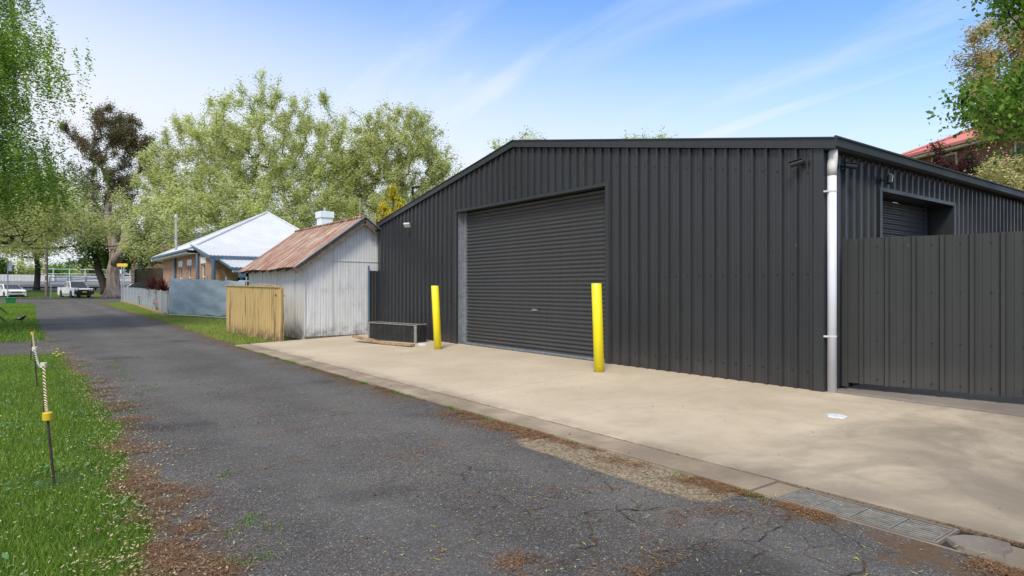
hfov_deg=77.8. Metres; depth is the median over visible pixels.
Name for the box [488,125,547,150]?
elm tree
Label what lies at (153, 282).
cordyline
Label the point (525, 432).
needle litter
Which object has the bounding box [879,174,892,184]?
floodlight
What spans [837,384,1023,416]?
yard slab
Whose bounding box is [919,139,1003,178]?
plum tree
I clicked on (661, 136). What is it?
elm tree
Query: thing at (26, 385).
lawn grass
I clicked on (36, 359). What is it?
twisted rope
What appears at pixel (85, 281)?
grey handrail
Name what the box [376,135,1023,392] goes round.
metal shed
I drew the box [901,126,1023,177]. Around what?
red roofed house
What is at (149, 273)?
brown yard wall
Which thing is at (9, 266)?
parking sign
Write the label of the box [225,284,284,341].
cream fence
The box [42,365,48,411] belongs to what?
twisted rope
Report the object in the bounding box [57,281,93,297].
utility vehicle
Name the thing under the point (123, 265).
direction sign
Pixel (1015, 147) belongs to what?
window
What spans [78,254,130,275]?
park tree
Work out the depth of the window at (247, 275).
29.49 m
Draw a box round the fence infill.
[368,266,377,322]
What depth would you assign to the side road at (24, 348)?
14.12 m
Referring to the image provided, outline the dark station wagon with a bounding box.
[127,282,150,294]
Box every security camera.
[788,158,805,167]
[840,162,859,169]
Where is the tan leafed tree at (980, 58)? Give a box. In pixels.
[942,6,1023,157]
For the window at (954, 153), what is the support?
in the red roofed house at (920, 153)
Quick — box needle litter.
[58,345,1023,575]
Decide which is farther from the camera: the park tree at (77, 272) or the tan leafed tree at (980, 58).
the park tree at (77, 272)
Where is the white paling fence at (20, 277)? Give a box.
[0,274,54,280]
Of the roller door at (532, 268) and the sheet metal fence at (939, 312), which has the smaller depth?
the sheet metal fence at (939, 312)
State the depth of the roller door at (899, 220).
9.77 m
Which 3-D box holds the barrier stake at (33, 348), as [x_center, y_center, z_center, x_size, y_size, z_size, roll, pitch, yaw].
[-6.503,1.126,8.652,0.071,0.649,0.064,0,0,-37]
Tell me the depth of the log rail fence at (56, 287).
81.92 m
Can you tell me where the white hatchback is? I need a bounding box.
[0,284,25,296]
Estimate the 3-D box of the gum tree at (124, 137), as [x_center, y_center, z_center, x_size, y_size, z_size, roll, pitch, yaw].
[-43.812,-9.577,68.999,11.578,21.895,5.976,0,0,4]
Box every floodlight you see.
[403,223,411,226]
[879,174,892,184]
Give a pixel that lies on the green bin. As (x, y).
(10, 299)
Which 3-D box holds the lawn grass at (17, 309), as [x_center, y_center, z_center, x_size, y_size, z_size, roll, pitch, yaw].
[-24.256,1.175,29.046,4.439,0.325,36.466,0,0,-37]
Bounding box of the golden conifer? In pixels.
[374,184,405,222]
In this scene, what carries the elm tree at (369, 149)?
on the ground at (68, 477)
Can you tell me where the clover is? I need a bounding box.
[0,353,138,575]
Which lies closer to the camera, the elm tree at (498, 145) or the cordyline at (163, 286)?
the cordyline at (163, 286)
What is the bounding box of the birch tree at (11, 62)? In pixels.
[0,0,111,245]
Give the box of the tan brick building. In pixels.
[131,232,212,283]
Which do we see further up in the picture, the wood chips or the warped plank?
the warped plank
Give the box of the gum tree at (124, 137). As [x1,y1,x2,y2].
[53,96,161,297]
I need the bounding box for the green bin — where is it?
[5,297,16,302]
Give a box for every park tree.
[0,255,26,280]
[5,255,48,280]
[41,259,74,281]
[51,254,79,274]
[66,261,105,275]
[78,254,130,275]
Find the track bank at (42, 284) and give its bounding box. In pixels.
[0,281,130,289]
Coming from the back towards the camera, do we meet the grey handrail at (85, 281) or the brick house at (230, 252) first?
the grey handrail at (85, 281)
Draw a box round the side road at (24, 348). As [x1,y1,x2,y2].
[0,340,68,355]
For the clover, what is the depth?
4.85 m
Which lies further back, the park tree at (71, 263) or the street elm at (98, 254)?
the park tree at (71, 263)
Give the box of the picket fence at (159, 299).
[120,287,167,315]
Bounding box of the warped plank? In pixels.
[352,335,414,345]
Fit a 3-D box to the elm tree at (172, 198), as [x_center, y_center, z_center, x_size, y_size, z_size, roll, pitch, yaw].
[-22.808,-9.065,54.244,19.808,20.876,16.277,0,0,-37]
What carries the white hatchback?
on the ground at (68, 477)
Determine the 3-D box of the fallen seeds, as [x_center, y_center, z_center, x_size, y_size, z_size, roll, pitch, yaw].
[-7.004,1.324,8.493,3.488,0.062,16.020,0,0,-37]
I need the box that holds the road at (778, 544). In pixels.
[22,302,1023,575]
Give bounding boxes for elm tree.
[103,63,375,266]
[314,97,465,223]
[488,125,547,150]
[618,127,653,138]
[643,125,677,137]
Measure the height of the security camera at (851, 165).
0.088 m
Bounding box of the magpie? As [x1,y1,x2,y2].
[14,316,26,319]
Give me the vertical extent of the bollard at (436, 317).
1.424 m
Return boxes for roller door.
[466,189,604,361]
[883,201,923,236]
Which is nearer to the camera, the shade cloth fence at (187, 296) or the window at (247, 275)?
the shade cloth fence at (187, 296)
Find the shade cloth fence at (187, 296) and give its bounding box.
[169,277,246,318]
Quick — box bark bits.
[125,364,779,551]
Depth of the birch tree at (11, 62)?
17.96 m
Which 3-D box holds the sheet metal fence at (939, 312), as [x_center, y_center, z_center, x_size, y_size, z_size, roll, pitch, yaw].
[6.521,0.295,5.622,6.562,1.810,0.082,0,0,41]
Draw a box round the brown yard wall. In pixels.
[134,268,162,282]
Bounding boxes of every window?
[203,263,204,279]
[238,272,248,285]
[931,152,957,163]
[1014,140,1023,167]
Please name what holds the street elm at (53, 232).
on the ground at (68, 477)
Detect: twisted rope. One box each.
[34,349,41,368]
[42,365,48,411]
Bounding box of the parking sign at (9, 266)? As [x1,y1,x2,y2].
[7,263,11,296]
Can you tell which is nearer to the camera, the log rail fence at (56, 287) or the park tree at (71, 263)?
the log rail fence at (56, 287)
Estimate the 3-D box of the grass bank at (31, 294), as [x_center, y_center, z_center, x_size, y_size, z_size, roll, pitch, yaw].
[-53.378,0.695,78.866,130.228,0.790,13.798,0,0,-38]
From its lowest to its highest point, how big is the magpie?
0.257 m
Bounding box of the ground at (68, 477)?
[0,301,1023,575]
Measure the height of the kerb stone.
0.134 m
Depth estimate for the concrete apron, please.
6.10 m
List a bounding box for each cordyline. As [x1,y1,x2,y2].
[140,275,166,308]
[153,281,168,309]
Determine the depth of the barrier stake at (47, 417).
4.40 m
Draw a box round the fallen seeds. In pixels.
[0,342,285,575]
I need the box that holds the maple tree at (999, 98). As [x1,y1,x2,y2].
[925,0,1023,170]
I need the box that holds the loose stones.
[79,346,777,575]
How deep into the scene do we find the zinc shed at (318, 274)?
17.08 m
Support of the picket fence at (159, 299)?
on the ground at (68, 477)
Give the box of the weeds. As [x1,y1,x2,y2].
[78,346,776,575]
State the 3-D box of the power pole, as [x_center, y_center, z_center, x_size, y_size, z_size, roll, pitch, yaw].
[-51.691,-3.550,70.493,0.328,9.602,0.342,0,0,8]
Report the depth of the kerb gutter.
5.48 m
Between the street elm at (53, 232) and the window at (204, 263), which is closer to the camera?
the window at (204, 263)
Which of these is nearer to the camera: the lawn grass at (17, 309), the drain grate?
the drain grate
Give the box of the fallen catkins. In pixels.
[191,381,989,574]
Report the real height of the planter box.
0.448 m
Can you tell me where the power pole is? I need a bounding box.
[45,235,48,296]
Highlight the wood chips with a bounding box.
[62,372,272,575]
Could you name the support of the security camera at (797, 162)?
attached to the metal shed at (716, 257)
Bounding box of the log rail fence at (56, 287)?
[21,287,122,290]
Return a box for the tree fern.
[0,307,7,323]
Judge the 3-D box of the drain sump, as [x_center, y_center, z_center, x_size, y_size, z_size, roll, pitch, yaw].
[2.121,1.459,3.786,0.350,0.182,0.980,0,0,-37]
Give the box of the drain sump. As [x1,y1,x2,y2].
[941,532,968,549]
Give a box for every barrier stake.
[32,347,37,386]
[40,362,46,411]
[42,412,55,484]
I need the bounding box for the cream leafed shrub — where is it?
[964,142,1023,190]
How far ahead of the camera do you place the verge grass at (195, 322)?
22.41 m
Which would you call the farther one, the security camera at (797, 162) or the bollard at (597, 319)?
the bollard at (597, 319)
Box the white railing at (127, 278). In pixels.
[41,268,130,280]
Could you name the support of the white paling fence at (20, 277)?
on the track bank at (42, 284)
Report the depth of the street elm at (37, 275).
80.15 m
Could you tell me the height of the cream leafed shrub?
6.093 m
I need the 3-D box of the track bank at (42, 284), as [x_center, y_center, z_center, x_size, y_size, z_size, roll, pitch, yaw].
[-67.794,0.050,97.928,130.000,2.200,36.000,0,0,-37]
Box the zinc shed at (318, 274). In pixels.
[237,215,379,338]
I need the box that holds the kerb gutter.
[234,344,1023,569]
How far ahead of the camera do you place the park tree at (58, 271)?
164.73 m
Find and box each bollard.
[431,286,441,349]
[591,283,603,372]
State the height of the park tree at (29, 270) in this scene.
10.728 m
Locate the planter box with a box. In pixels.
[368,321,426,342]
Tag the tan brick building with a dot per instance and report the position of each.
(136, 267)
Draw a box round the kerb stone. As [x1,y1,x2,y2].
[946,535,1012,562]
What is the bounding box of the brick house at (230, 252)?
[151,207,333,306]
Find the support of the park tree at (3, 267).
on the ground at (68, 477)
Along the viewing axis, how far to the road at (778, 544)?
4.26 m
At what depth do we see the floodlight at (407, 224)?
15.82 m
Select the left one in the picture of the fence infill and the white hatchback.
the white hatchback
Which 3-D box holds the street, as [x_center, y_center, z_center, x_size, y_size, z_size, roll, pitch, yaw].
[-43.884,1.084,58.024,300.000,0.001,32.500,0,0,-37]
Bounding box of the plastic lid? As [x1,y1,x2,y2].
[826,413,846,418]
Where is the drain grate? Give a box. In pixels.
[775,488,959,544]
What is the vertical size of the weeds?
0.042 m
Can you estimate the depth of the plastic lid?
6.30 m
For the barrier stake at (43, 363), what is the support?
on the ground at (68, 477)
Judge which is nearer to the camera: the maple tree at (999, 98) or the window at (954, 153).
the maple tree at (999, 98)
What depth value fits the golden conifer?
27.45 m
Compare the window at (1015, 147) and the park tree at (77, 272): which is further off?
the park tree at (77, 272)
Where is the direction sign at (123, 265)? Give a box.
[117,263,127,300]
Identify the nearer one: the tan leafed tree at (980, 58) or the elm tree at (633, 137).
the tan leafed tree at (980, 58)
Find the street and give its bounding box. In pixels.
[0,297,143,302]
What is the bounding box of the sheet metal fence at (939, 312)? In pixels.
[842,231,1023,397]
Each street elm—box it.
[0,160,118,289]
[0,176,133,262]
[68,207,174,294]
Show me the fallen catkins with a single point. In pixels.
(583, 495)
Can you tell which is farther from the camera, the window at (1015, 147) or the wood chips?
the window at (1015, 147)
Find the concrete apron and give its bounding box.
[250,334,1023,547]
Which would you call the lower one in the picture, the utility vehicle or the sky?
the utility vehicle
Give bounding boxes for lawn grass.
[0,303,50,342]
[0,352,187,575]
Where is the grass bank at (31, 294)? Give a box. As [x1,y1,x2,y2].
[0,290,146,297]
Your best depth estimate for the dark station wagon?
73.45 m
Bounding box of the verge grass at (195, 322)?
[100,302,275,344]
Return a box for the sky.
[0,0,1018,273]
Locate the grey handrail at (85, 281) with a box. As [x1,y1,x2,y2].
[49,277,133,285]
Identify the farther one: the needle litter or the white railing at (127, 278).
the white railing at (127, 278)

